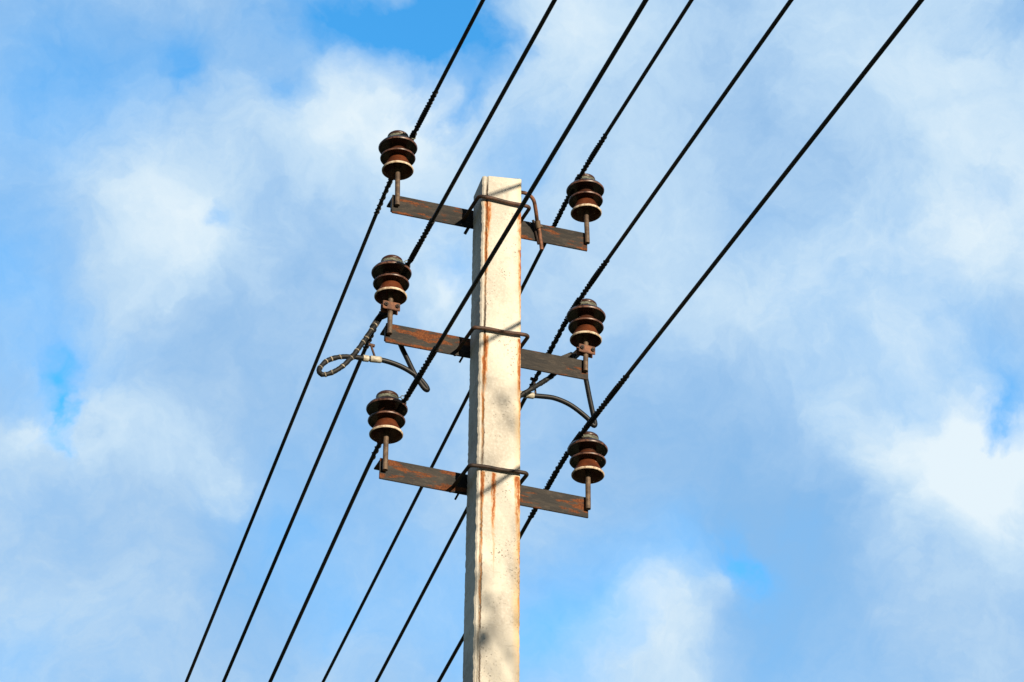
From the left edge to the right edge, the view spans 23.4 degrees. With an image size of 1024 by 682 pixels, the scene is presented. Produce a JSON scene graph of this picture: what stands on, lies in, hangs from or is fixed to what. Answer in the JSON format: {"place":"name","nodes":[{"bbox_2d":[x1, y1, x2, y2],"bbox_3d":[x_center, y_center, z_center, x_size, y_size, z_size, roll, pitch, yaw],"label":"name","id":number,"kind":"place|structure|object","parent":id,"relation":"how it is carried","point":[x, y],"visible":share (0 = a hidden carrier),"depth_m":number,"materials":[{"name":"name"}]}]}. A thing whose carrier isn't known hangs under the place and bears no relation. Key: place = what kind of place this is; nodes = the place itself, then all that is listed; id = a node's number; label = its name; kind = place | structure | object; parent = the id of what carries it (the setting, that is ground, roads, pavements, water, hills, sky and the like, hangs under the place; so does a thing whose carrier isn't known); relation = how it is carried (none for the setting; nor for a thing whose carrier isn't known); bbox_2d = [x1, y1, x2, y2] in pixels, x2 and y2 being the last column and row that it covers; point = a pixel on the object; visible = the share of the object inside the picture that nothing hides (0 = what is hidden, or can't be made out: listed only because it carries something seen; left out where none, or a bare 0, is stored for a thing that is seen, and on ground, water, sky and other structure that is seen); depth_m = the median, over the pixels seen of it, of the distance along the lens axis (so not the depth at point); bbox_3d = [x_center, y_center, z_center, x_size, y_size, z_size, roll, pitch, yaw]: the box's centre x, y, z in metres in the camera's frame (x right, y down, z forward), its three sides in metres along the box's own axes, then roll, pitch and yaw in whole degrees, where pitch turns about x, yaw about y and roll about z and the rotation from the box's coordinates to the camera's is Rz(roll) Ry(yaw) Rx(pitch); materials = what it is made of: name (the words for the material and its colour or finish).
{"place":"outdoors","nodes":[
{"label":"outdoors","id":0,"kind":"place"},
{"bbox_2d":[0,0,1023,681],"label":"sky","id":1,"kind":"structure","parent":0,"point":[814,472],"materials":[{"name":"blue"}]},
{"label":"ground","id":2,"kind":"structure","parent":0,"visible":0},
{"bbox_2d":[366,130,607,681],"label":"utility pole","id":3,"kind":"object","parent":2,"relation":"on","point":[494,489],"visible":1,"depth_m":8.97,"materials":[{"name":"concrete"}]},
{"bbox_2d":[185,0,484,681],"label":"overhead wire","id":4,"kind":"object","parent":3,"relation":"attached to","point":[420,120],"visible":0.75,"depth_m":10.14,"materials":[{"name":"black metal"}]},
{"bbox_2d":[316,312,429,391],"bbox_3d":[-0.499,0.021,9.043,0.435,0.347,0.066,12,-34,-17],"label":"tap cable","id":5,"kind":"object","parent":3,"relation":"attached to","point":[410,368],"visible":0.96,"depth_m":9.03,"materials":[{"name":"black plastic"}]},
{"bbox_2d":[222,0,556,681],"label":"overhead wire","id":6,"kind":"object","parent":3,"relation":"attached to","point":[418,245],"visible":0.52,"depth_m":9.17,"materials":[{"name":"black metal"}]},
{"bbox_2d":[268,0,648,681],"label":"overhead wire","id":7,"kind":"object","parent":3,"relation":"attached to","point":[496,248],"visible":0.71,"depth_m":8.37,"materials":[{"name":"black metal"}]},
{"bbox_2d":[322,0,693,681],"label":"overhead wire","id":8,"kind":"object","parent":3,"relation":"attached to","point":[614,120],"visible":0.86,"depth_m":9.98,"materials":[{"name":"black metal"}]},
{"bbox_2d":[520,350,597,427],"bbox_3d":[0.113,0.148,9.246,0.451,0.349,0.073,12,-34,-17],"label":"tap cable","id":9,"kind":"object","parent":3,"relation":"attached to","point":[528,393],"visible":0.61,"depth_m":9.24,"materials":[{"name":"black plastic"}]},
{"bbox_2d":[375,0,793,681],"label":"overhead wire","id":10,"kind":"object","parent":3,"relation":"attached to","point":[661,182],"visible":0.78,"depth_m":9.10,"materials":[{"name":"black metal"}]},
{"bbox_2d":[437,0,923,681],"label":"overhead wire","id":11,"kind":"object","parent":3,"relation":"attached to","point":[727,246],"visible":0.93,"depth_m":8.16,"materials":[{"name":"black metal"}]}
]}

